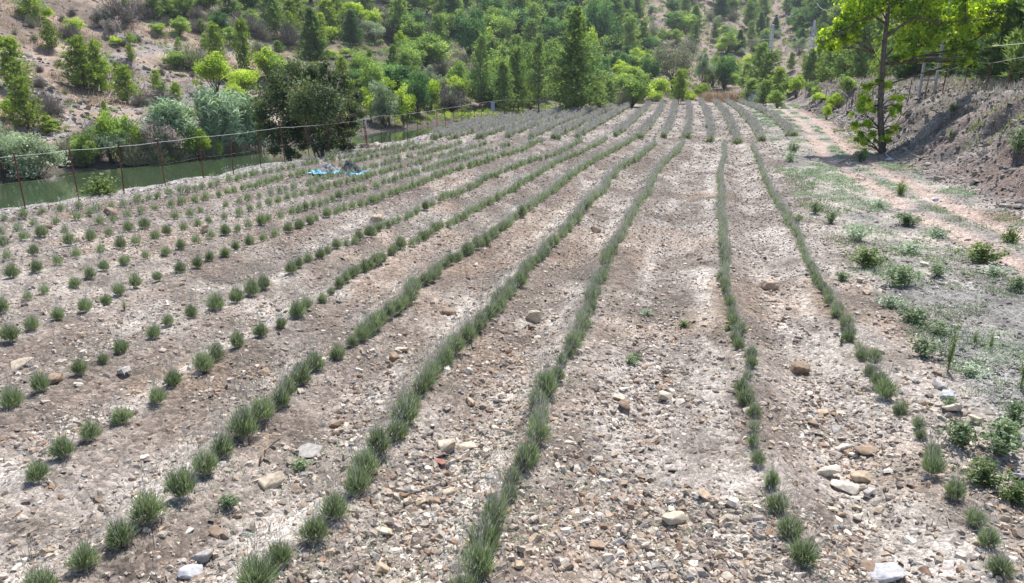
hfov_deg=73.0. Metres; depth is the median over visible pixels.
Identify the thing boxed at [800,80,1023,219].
bank shale
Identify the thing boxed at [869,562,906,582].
rock
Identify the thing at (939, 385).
rock
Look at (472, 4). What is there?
pine tree
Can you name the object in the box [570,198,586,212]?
lavender plant
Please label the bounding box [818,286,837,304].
lavender plant
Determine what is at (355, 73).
leafy tree
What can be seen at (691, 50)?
scrub bush
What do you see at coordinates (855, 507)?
rock
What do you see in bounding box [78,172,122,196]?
weed
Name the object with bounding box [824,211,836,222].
weed
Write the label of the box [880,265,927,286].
weed
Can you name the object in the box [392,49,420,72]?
pine tree
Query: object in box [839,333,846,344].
weed
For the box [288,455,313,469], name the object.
weed
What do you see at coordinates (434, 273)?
lavender plant
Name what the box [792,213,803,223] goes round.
weed
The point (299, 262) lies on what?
lavender plant
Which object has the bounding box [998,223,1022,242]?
weed
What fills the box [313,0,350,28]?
pine tree
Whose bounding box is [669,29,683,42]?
leafy tree
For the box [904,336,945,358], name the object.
weed
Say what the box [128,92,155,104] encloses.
dry bush
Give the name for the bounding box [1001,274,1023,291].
weed
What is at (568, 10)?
pine tree
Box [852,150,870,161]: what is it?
weed
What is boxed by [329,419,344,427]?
rock
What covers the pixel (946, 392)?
rock
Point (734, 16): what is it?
scrub bush
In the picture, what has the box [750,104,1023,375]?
pale ground cover
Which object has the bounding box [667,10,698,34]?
leafy tree
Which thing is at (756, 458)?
lavender plant
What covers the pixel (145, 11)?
dry bush
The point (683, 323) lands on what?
weed
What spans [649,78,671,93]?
leafy bush
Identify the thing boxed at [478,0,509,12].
leafy tree
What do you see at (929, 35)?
plane tree
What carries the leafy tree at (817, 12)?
on the ground at (290, 424)
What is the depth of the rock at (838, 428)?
8.54 m
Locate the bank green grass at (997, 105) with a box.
[851,76,1023,149]
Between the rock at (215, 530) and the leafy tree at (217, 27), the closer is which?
the rock at (215, 530)
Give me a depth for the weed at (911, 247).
16.06 m
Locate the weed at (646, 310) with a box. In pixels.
[638,308,651,315]
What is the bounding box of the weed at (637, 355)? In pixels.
[630,352,643,357]
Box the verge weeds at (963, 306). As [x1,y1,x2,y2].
[871,255,1023,414]
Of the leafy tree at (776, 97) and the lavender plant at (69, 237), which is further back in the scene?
the leafy tree at (776, 97)
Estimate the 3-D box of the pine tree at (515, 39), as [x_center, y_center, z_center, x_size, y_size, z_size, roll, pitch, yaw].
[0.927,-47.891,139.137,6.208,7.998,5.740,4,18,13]
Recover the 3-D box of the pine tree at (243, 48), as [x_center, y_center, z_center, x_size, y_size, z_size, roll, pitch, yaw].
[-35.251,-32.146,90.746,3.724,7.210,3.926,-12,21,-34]
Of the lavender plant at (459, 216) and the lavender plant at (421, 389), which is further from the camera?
the lavender plant at (459, 216)
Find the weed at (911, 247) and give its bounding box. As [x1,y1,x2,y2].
[890,241,931,253]
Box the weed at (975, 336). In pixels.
[973,330,979,344]
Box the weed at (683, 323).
[678,319,692,326]
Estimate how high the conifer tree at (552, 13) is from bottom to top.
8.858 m
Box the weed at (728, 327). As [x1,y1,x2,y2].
[724,323,732,330]
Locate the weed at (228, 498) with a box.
[216,491,241,508]
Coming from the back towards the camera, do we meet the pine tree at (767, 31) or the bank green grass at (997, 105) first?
the pine tree at (767, 31)
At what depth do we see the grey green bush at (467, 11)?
167.91 m
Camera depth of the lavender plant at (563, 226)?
17.98 m
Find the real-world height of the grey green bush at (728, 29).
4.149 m
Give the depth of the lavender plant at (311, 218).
19.21 m
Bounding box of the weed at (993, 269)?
[974,263,1016,274]
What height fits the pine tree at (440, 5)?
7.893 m
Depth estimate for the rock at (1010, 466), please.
7.34 m
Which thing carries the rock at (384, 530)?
on the ground at (290, 424)
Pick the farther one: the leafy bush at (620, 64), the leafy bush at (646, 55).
the leafy bush at (646, 55)
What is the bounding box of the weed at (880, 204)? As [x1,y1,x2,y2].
[866,198,891,208]
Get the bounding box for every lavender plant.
[0,229,14,246]
[0,253,22,276]
[0,285,13,311]
[0,310,29,340]
[0,368,30,408]
[3,533,59,582]
[10,437,63,483]
[16,249,45,271]
[17,354,62,391]
[18,233,40,254]
[19,302,41,329]
[20,410,88,457]
[30,214,48,236]
[47,297,69,319]
[52,514,111,571]
[55,222,77,244]
[58,267,81,287]
[61,346,99,373]
[63,283,98,310]
[68,400,110,440]
[77,258,102,277]
[80,218,98,239]
[83,494,150,551]
[85,343,110,363]
[89,249,115,269]
[92,282,114,304]
[98,390,134,424]
[99,269,135,294]
[103,462,178,527]
[106,246,131,264]
[107,325,134,353]
[109,227,130,247]
[113,212,140,230]
[122,262,142,286]
[125,209,154,226]
[136,372,168,403]
[137,313,166,338]
[139,441,204,497]
[142,223,164,238]
[142,260,164,279]
[144,350,196,385]
[158,305,181,324]
[159,217,176,233]
[160,240,177,254]
[167,250,190,271]
[171,423,234,475]
[174,231,188,247]
[174,291,204,316]
[184,246,210,266]
[184,333,225,371]
[198,406,242,456]
[199,240,220,259]
[199,278,226,309]
[202,328,235,359]
[211,379,266,437]
[213,237,233,256]
[216,213,232,234]
[216,317,251,347]
[220,522,302,582]
[223,276,251,301]
[228,233,241,248]
[230,263,272,294]
[234,224,261,244]
[238,374,292,420]
[239,518,307,572]
[243,311,276,335]
[245,203,272,224]
[247,261,275,288]
[264,361,297,406]
[265,357,304,394]
[271,307,287,328]
[274,490,340,549]
[275,288,321,316]
[276,250,298,272]
[279,214,295,231]
[283,343,318,384]
[285,211,309,227]
[288,335,333,370]
[291,248,304,266]
[292,289,318,307]
[299,248,317,261]
[300,192,309,209]
[302,209,320,223]
[309,240,327,257]
[313,285,327,302]
[313,471,369,519]
[318,198,335,216]
[320,442,381,495]
[322,239,332,253]
[322,278,339,294]
[323,329,354,358]
[324,232,342,247]
[326,268,348,287]
[334,183,344,198]
[336,261,353,281]
[336,427,403,475]
[339,322,363,345]
[342,310,383,334]
[343,257,358,277]
[343,307,380,339]
[344,258,364,273]
[344,398,407,453]
[350,222,365,238]
[350,296,393,330]
[357,249,374,271]
[361,297,404,322]
[362,185,381,202]
[362,216,384,235]
[362,249,383,267]
[364,240,386,264]
[372,212,390,229]
[372,378,443,424]
[375,245,393,260]
[376,401,415,441]
[379,288,402,316]
[383,213,396,226]
[384,237,402,250]
[384,287,415,314]
[385,237,398,254]
[385,284,414,306]
[385,369,423,408]
[388,225,417,247]
[391,263,424,290]
[392,272,423,301]
[405,351,444,387]
[407,357,435,394]
[413,220,427,240]
[413,262,434,284]
[414,341,451,377]
[416,336,453,367]
[419,222,431,237]
[420,257,447,280]
[421,190,433,208]
[421,253,448,276]
[422,213,438,231]
[422,329,466,362]
[425,256,449,270]
[425,539,492,582]
[434,247,456,266]
[434,320,474,352]
[435,215,440,229]
[437,242,462,262]
[437,507,506,582]
[445,487,513,552]
[453,244,469,261]
[453,310,478,341]
[454,207,464,220]
[454,231,478,254]
[457,234,481,250]
[458,310,476,330]
[465,222,482,247]
[466,295,495,323]
[468,306,491,330]
[469,467,523,515]
[473,222,498,243]
[476,473,527,527]
[477,292,500,318]
[479,235,490,245]
[481,292,507,312]
[482,221,503,237]
[482,270,519,298]
[483,278,514,303]
[487,284,506,309]
[489,219,499,234]
[489,450,535,485]
[489,462,528,502]
[491,210,511,228]
[495,215,509,231]
[498,277,525,298]
[501,268,516,286]
[507,277,523,292]
[507,425,539,469]
[508,252,533,271]
[508,257,532,285]
[510,194,532,215]
[510,419,560,462]
[515,398,562,443]
[516,246,538,265]
[516,259,528,274]
[518,254,541,268]
[520,371,555,413]
[520,386,561,428]
[523,349,579,395]
[525,195,532,210]
[526,389,558,418]
[530,237,557,257]
[531,244,548,263]
[532,241,546,259]
[534,232,553,247]
[534,353,562,382]
[539,235,554,251]
[540,348,571,380]
[542,228,555,245]
[550,227,568,245]
[553,338,576,365]
[555,216,570,231]
[557,316,591,349]
[558,220,569,235]
[561,335,582,357]
[562,204,580,221]
[562,320,587,340]
[565,216,572,230]
[566,301,591,332]
[569,300,593,324]
[569,317,591,338]
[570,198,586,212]
[570,205,589,221]
[573,298,597,319]
[576,191,590,204]
[579,194,590,208]
[579,287,600,311]
[579,294,597,315]
[581,275,611,300]
[582,272,607,290]
[586,261,607,280]
[588,267,612,285]
[589,255,612,275]
[591,264,609,281]
[592,281,601,295]
[594,239,612,256]
[596,244,612,264]
[600,242,612,257]
[604,232,620,250]
[605,229,625,245]
[607,238,616,255]
[609,226,624,243]
[613,223,628,235]
[711,244,734,264]
[713,265,726,278]
[715,234,737,253]
[717,229,733,245]
[717,269,733,283]
[718,271,737,285]
[718,288,741,306]
[719,242,732,255]
[719,282,734,301]
[719,299,746,313]
[719,303,744,321]
[720,273,737,293]
[724,325,747,348]
[725,308,756,334]
[727,322,745,340]
[728,301,749,324]
[728,367,757,391]
[734,372,778,405]
[737,333,767,357]
[738,363,755,378]
[740,345,765,367]
[741,412,763,430]
[743,420,772,446]
[744,392,765,417]
[745,436,779,465]
[757,448,789,487]
[762,473,811,514]
[768,488,822,540]
[773,510,854,570]
[802,252,821,267]
[805,256,820,270]
[806,261,822,276]
[810,263,823,282]
[810,563,860,582]
[814,265,829,284]
[816,272,841,291]
[816,281,838,297]
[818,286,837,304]
[820,278,839,292]
[825,289,855,312]
[827,297,848,318]
[832,304,864,318]
[834,301,867,327]
[837,318,867,341]
[839,312,867,335]
[854,337,879,359]
[857,336,875,354]
[858,335,887,363]
[860,360,912,397]
[861,355,887,375]
[866,357,904,386]
[891,386,915,415]
[900,402,936,428]
[910,431,967,474]
[911,422,960,460]
[913,416,939,439]
[934,457,985,499]
[960,492,997,529]
[963,504,1023,550]
[979,536,1021,580]
[993,554,1023,582]
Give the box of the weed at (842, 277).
[834,271,852,280]
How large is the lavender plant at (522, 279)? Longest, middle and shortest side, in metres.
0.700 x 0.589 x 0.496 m
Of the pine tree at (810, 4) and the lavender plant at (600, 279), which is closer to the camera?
the lavender plant at (600, 279)
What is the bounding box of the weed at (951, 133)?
[948,127,952,138]
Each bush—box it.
[0,98,14,120]
[0,121,19,178]
[0,123,17,138]
[0,131,70,179]
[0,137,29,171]
[24,14,36,26]
[29,88,54,104]
[30,33,38,39]
[33,75,46,86]
[34,65,45,71]
[37,92,69,114]
[39,7,55,16]
[46,134,71,151]
[56,20,80,37]
[56,144,75,164]
[57,14,65,21]
[59,26,66,36]
[62,17,85,30]
[63,128,90,139]
[64,136,96,166]
[67,8,76,15]
[85,120,134,164]
[89,5,109,27]
[90,0,146,23]
[90,110,112,162]
[91,138,106,160]
[99,16,122,37]
[106,36,123,42]
[110,56,141,76]
[117,36,131,45]
[117,133,149,165]
[119,20,127,29]
[124,0,155,19]
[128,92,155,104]
[128,122,149,159]
[135,33,143,40]
[137,115,183,159]
[138,95,149,106]
[142,137,171,165]
[147,87,173,102]
[159,15,171,26]
[164,129,191,162]
[164,157,174,163]
[170,40,209,68]
[186,3,207,18]
[188,18,207,33]
[188,129,211,159]
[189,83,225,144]
[191,51,233,93]
[199,136,225,158]
[204,8,215,17]
[212,140,223,157]
[223,83,247,98]
[224,68,260,90]
[225,136,254,155]
[227,17,236,30]
[228,10,267,30]
[247,46,282,79]
[248,16,275,38]
[248,20,270,39]
[250,39,263,49]
[255,8,269,26]
[259,0,284,22]
[272,19,301,45]
[300,2,317,27]
[325,26,340,41]
[328,49,338,55]
[338,48,353,54]
[339,12,372,36]
[341,1,368,18]
[353,86,371,103]
[360,8,382,24]
[361,20,385,41]
[367,1,391,21]
[368,80,400,125]
[376,14,396,38]
[380,77,396,91]
[393,30,406,51]
[401,94,416,119]
[417,65,435,79]
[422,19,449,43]
[424,64,439,79]
[426,78,441,109]
[432,58,451,76]
[434,81,471,109]
[435,74,447,83]
[435,77,450,95]
[441,91,457,103]
[445,53,468,75]
[445,74,472,94]
[454,6,478,22]
[458,55,470,62]
[472,0,482,11]
[473,26,494,41]
[491,31,517,40]
[504,0,522,12]
[525,92,540,109]
[582,25,599,44]
[611,59,630,74]
[613,87,632,107]
[617,65,643,78]
[628,84,657,101]
[629,47,645,56]
[642,53,655,61]
[646,5,658,16]
[646,21,659,35]
[647,89,663,100]
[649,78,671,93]
[679,36,699,52]
[684,91,698,100]
[692,83,711,95]
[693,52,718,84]
[705,8,716,19]
[713,15,721,23]
[715,42,727,51]
[720,26,732,35]
[725,56,743,71]
[726,5,740,19]
[736,47,747,53]
[742,53,754,61]
[748,38,760,50]
[770,28,781,35]
[786,75,805,96]
[787,37,809,54]
[808,92,827,99]
[821,103,832,119]
[824,92,843,110]
[825,87,848,106]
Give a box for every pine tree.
[0,35,36,90]
[1,74,47,128]
[7,0,48,19]
[34,19,63,50]
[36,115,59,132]
[53,34,106,88]
[81,37,116,92]
[100,100,109,112]
[108,64,144,102]
[112,61,120,75]
[122,43,136,58]
[141,0,168,18]
[148,69,162,85]
[153,0,178,18]
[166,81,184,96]
[172,37,182,50]
[197,18,207,32]
[199,33,208,46]
[202,21,229,56]
[218,0,245,14]
[221,68,230,80]
[230,18,255,71]
[256,0,271,23]
[259,0,289,34]
[271,40,286,52]
[278,10,299,30]
[279,0,305,19]
[281,0,304,28]
[306,12,331,45]
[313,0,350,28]
[315,0,343,33]
[331,55,351,74]
[350,0,377,11]
[365,48,377,62]
[380,43,400,66]
[381,0,413,33]
[384,0,396,18]
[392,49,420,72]
[405,0,419,10]
[427,12,452,50]
[428,0,446,14]
[456,31,495,108]
[464,0,481,9]
[488,60,518,111]
[494,2,504,18]
[498,43,536,111]
[503,0,531,11]
[506,34,528,56]
[506,69,531,109]
[519,17,545,49]
[520,33,560,112]
[538,0,555,15]
[541,5,614,110]
[559,6,573,22]
[581,0,602,13]
[582,0,608,4]
[588,80,613,107]
[601,79,618,104]
[608,0,632,32]
[617,14,643,51]
[628,0,652,11]
[631,11,639,29]
[636,20,650,44]
[664,67,691,103]
[676,0,692,15]
[688,23,703,38]
[708,21,720,39]
[734,61,754,87]
[736,78,759,99]
[737,41,774,90]
[740,0,759,28]
[741,0,765,17]
[745,20,759,42]
[750,78,776,104]
[752,48,788,89]
[756,28,776,50]
[762,16,770,29]
[768,66,787,93]
[779,0,792,13]
[785,52,797,69]
[791,12,809,31]
[797,48,822,81]
[798,0,818,23]
[799,54,807,70]
[802,45,826,83]
[813,49,838,82]
[815,22,828,36]
[820,38,847,80]
[826,31,867,79]
[835,18,882,78]
[864,16,888,75]
[867,24,898,76]
[877,23,904,70]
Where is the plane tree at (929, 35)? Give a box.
[812,0,1013,154]
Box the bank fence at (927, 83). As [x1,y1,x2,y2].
[797,57,1021,109]
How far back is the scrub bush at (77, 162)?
48.04 m
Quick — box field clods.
[0,104,867,262]
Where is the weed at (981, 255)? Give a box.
[954,241,1011,263]
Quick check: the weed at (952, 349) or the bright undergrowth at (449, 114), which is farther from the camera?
the bright undergrowth at (449, 114)
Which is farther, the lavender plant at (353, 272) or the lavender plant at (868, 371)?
the lavender plant at (353, 272)
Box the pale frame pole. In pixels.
[917,0,951,95]
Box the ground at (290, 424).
[0,0,1023,582]
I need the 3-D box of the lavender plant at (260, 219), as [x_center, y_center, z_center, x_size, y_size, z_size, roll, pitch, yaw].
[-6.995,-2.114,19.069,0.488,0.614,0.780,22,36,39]
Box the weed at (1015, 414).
[994,398,1023,430]
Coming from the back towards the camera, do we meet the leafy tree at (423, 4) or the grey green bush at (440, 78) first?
the leafy tree at (423, 4)
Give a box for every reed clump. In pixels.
[137,110,173,129]
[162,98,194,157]
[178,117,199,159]
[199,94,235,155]
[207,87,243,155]
[232,88,259,152]
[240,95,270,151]
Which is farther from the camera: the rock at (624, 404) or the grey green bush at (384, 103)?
the grey green bush at (384, 103)
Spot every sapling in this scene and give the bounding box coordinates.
[362,93,375,121]
[377,89,400,125]
[394,83,412,125]
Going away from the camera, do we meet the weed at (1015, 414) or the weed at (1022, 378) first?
the weed at (1015, 414)
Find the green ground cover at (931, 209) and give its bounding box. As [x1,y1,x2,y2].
[777,173,1023,397]
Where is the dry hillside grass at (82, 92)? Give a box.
[0,0,840,140]
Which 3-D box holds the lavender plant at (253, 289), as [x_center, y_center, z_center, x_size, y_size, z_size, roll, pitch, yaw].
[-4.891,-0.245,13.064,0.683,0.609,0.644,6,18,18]
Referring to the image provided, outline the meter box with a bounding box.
[491,102,494,110]
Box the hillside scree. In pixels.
[0,0,380,167]
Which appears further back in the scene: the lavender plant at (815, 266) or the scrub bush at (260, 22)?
the scrub bush at (260, 22)
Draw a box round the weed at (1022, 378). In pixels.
[1018,351,1023,388]
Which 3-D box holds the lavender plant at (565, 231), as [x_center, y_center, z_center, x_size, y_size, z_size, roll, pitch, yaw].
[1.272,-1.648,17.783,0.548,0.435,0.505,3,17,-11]
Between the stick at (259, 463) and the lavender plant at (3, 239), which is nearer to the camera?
the stick at (259, 463)
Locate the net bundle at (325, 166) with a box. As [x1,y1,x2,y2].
[319,162,336,174]
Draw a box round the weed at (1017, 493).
[996,477,1023,505]
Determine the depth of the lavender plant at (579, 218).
19.49 m
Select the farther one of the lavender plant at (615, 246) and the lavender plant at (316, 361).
the lavender plant at (615, 246)
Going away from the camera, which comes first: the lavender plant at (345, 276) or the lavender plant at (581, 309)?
the lavender plant at (581, 309)
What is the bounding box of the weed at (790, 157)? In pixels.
[776,151,801,161]
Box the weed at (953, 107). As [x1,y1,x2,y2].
[946,103,959,110]
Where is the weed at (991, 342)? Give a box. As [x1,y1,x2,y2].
[988,333,996,348]
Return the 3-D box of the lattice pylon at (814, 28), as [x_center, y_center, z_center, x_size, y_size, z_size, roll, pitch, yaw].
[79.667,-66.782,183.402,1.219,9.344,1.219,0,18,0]
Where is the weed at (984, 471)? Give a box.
[952,454,1018,487]
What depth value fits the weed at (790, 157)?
32.90 m
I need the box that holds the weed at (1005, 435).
[972,415,1023,456]
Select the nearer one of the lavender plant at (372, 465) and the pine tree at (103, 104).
the lavender plant at (372, 465)
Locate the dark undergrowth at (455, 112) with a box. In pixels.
[327,4,894,122]
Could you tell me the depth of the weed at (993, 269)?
14.28 m
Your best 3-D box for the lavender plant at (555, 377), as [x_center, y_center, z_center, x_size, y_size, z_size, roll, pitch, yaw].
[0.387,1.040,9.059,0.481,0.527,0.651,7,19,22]
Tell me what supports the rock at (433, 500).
on the ground at (290, 424)
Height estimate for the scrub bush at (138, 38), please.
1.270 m
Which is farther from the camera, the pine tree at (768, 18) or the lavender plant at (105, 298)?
the pine tree at (768, 18)
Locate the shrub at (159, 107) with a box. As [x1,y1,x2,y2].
[142,94,184,154]
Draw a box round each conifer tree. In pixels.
[292,6,334,62]
[338,9,369,42]
[441,0,464,30]
[462,0,474,11]
[538,6,559,38]
[539,4,549,24]
[573,0,581,7]
[611,16,626,48]
[621,12,643,42]
[630,0,646,17]
[688,4,705,29]
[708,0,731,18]
[731,29,748,50]
[753,11,767,38]
[757,0,773,14]
[769,14,779,36]
[797,28,807,41]
[816,9,831,31]
[887,12,936,80]
[919,1,958,77]
[932,0,976,77]
[952,16,992,78]
[955,16,1022,80]
[963,0,1023,81]
[993,0,1023,79]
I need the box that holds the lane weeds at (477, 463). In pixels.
[49,161,931,582]
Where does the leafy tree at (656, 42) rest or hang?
on the ground at (290, 424)
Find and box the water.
[0,124,449,208]
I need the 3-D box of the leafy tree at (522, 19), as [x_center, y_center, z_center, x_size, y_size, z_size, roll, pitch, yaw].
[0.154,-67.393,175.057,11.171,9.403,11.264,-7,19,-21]
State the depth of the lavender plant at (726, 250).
15.73 m
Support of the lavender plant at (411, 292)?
on the ground at (290, 424)
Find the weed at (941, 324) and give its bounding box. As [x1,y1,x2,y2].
[921,320,952,334]
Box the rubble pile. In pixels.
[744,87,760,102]
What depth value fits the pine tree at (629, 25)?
182.42 m
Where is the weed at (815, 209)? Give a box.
[806,201,823,213]
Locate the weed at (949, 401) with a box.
[940,395,958,404]
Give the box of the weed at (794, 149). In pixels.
[787,142,800,152]
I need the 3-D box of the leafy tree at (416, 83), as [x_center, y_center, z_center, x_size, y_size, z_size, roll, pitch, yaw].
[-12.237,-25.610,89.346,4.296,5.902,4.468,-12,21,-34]
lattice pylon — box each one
[762,24,781,50]
[808,21,815,53]
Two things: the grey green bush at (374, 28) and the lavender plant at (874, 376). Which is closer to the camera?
the lavender plant at (874, 376)
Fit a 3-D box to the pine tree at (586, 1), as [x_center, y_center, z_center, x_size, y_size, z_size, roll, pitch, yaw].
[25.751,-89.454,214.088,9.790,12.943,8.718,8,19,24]
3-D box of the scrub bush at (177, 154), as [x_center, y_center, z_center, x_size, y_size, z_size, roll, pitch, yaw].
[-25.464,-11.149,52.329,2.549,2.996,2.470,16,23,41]
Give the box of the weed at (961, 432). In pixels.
[938,416,988,448]
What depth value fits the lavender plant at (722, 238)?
16.63 m
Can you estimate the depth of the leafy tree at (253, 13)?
122.59 m
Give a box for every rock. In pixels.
[10,357,33,369]
[45,371,63,385]
[103,207,117,215]
[117,365,130,374]
[177,564,202,578]
[190,549,212,563]
[200,223,209,232]
[208,524,226,538]
[251,471,284,490]
[259,368,269,374]
[296,443,322,457]
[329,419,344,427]
[369,526,391,533]
[371,214,385,221]
[375,562,388,573]
[381,488,391,494]
[389,351,399,361]
[395,345,412,350]
[403,497,412,505]
[413,497,425,505]
[429,497,439,504]
[434,458,444,466]
[437,438,455,451]
[440,308,456,316]
[442,487,454,495]
[446,459,456,467]
[457,441,476,449]
[466,397,474,405]
[514,560,524,568]
[516,319,526,328]
[525,310,540,322]
[589,540,604,548]
[591,226,600,233]
[601,553,614,563]
[612,393,624,398]
[618,399,629,414]
[658,390,672,400]
[661,511,685,525]
[676,398,685,404]
[695,488,710,500]
[760,280,779,289]
[790,360,809,374]
[808,419,818,426]
[816,409,828,414]
[817,464,839,476]
[828,506,838,511]
[830,425,841,432]
[830,479,859,494]
[835,443,851,450]
[836,409,845,414]
[837,512,846,516]
[845,452,858,456]
[850,470,870,483]
[851,504,862,510]
[853,513,863,520]
[854,444,876,455]
[856,277,864,282]
[860,560,874,571]
[862,290,870,294]
[863,487,875,496]
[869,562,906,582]
[920,261,931,266]
[932,377,947,390]
[939,389,954,399]
[942,402,963,410]
[968,414,980,424]
[1007,463,1014,470]
[1012,473,1023,477]
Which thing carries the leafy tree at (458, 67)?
on the ground at (290, 424)
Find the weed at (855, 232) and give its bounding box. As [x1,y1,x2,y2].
[841,223,875,239]
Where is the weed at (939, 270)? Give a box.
[924,263,951,276]
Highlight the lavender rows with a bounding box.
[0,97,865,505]
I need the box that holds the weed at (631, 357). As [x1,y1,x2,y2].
[622,354,639,363]
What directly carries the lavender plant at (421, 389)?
on the ground at (290, 424)
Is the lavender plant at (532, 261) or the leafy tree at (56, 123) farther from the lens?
the leafy tree at (56, 123)
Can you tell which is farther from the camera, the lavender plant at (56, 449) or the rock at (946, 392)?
the rock at (946, 392)
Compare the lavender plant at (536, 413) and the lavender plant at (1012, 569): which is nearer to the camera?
the lavender plant at (1012, 569)
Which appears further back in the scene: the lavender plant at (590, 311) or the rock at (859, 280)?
the rock at (859, 280)
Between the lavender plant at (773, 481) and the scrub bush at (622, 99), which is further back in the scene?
the scrub bush at (622, 99)
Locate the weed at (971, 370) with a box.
[951,360,997,378]
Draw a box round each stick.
[258,434,281,464]
[412,471,456,493]
[838,151,855,163]
[889,105,916,129]
[978,442,1015,461]
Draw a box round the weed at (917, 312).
[894,304,937,324]
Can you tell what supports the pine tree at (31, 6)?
on the ground at (290, 424)
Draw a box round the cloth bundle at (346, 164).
[341,160,358,172]
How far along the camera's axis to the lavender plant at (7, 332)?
10.79 m
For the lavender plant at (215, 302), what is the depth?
12.23 m
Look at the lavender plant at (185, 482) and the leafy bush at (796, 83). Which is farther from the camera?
the leafy bush at (796, 83)
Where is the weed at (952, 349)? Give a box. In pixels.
[946,323,960,370]
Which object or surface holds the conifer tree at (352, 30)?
on the ground at (290, 424)
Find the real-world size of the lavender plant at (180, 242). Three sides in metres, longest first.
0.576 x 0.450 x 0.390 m
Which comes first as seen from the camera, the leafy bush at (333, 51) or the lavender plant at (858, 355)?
the lavender plant at (858, 355)
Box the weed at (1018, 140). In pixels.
[1004,125,1023,152]
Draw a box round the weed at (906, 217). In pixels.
[892,212,925,225]
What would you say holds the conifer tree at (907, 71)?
on the ground at (290, 424)
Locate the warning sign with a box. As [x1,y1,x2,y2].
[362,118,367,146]
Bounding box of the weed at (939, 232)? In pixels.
[924,226,953,237]
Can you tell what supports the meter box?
on the ground at (290, 424)
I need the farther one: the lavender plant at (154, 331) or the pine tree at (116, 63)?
the pine tree at (116, 63)
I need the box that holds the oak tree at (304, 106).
[247,54,367,161]
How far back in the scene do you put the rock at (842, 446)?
8.10 m
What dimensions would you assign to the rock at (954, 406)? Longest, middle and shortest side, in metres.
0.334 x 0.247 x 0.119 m
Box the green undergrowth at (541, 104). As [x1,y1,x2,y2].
[59,0,899,138]
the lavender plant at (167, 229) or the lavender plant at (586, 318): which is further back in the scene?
the lavender plant at (167, 229)
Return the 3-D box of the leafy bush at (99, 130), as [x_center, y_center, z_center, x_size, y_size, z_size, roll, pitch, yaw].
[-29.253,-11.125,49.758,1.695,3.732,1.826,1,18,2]
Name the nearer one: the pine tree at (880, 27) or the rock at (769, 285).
the rock at (769, 285)
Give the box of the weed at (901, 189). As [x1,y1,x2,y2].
[894,177,905,194]
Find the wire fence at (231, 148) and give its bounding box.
[0,97,665,208]
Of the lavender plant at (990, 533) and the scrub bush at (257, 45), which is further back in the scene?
the scrub bush at (257, 45)
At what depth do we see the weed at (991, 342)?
10.50 m
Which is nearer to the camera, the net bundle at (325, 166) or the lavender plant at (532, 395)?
the lavender plant at (532, 395)
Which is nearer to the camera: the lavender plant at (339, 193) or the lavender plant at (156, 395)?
the lavender plant at (156, 395)
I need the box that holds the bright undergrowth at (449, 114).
[64,87,689,155]
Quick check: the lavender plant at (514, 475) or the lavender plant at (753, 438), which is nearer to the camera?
the lavender plant at (514, 475)
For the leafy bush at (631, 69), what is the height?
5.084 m
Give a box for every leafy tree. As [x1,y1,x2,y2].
[48,119,62,130]
[69,128,102,167]
[99,108,136,162]
[125,31,137,43]
[131,125,163,154]
[146,23,165,32]
[153,81,169,92]
[160,49,193,67]
[165,0,182,19]
[169,16,191,35]
[174,0,196,15]
[177,125,204,159]
[186,109,195,116]
[196,0,222,9]
[205,19,223,32]
[206,10,229,32]
[222,26,240,44]
[235,0,243,13]
[238,0,255,9]
[240,8,260,22]
[241,0,260,9]
[260,52,288,77]
[348,48,372,72]
[349,68,362,88]
[357,54,384,96]
[381,62,412,90]
[393,13,426,42]
[395,39,426,70]
[399,70,432,112]
[404,7,431,30]
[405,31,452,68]
[407,0,438,14]
[441,8,464,33]
[446,59,468,86]
[453,8,488,57]
[468,74,499,107]
[472,32,509,61]
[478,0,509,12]
[480,5,502,29]
[481,11,521,42]
[481,54,511,72]
[487,47,515,76]
[495,6,531,38]
[510,39,545,95]
[524,0,547,32]
[533,36,565,75]
[541,16,568,45]
[542,0,574,23]
[558,0,588,5]
[561,35,614,58]
[562,62,597,81]
[585,0,619,47]
[586,55,613,81]
[596,68,635,97]
[602,12,621,56]
[607,50,629,73]
[609,73,653,106]
[614,0,634,13]
[621,44,632,55]
[623,66,648,80]
[627,52,644,73]
[637,36,658,50]
[639,56,662,83]
[645,48,654,54]
[648,39,698,89]
[651,34,661,46]
[656,27,671,41]
[663,0,681,12]
[663,10,684,29]
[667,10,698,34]
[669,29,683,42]
[704,54,720,85]
[714,53,740,88]
[715,29,742,53]
[718,24,735,33]
[727,0,742,11]
[728,70,740,84]
[766,89,786,107]
[778,74,794,93]
[784,14,795,24]
[786,0,805,8]
[789,6,812,27]
[795,27,809,37]
[801,80,817,91]
[810,84,821,95]
[811,0,841,18]
[824,4,842,25]
[837,74,858,94]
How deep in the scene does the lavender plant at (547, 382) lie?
8.87 m
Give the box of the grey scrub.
[0,0,817,144]
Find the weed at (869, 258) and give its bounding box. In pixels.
[843,246,889,267]
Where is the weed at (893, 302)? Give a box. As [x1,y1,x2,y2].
[874,293,909,307]
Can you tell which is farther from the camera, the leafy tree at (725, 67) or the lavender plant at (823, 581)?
the leafy tree at (725, 67)
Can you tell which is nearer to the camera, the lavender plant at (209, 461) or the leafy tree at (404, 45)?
the lavender plant at (209, 461)
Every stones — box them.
[0,108,1023,582]
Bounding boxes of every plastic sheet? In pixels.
[308,169,326,173]
[334,170,364,174]

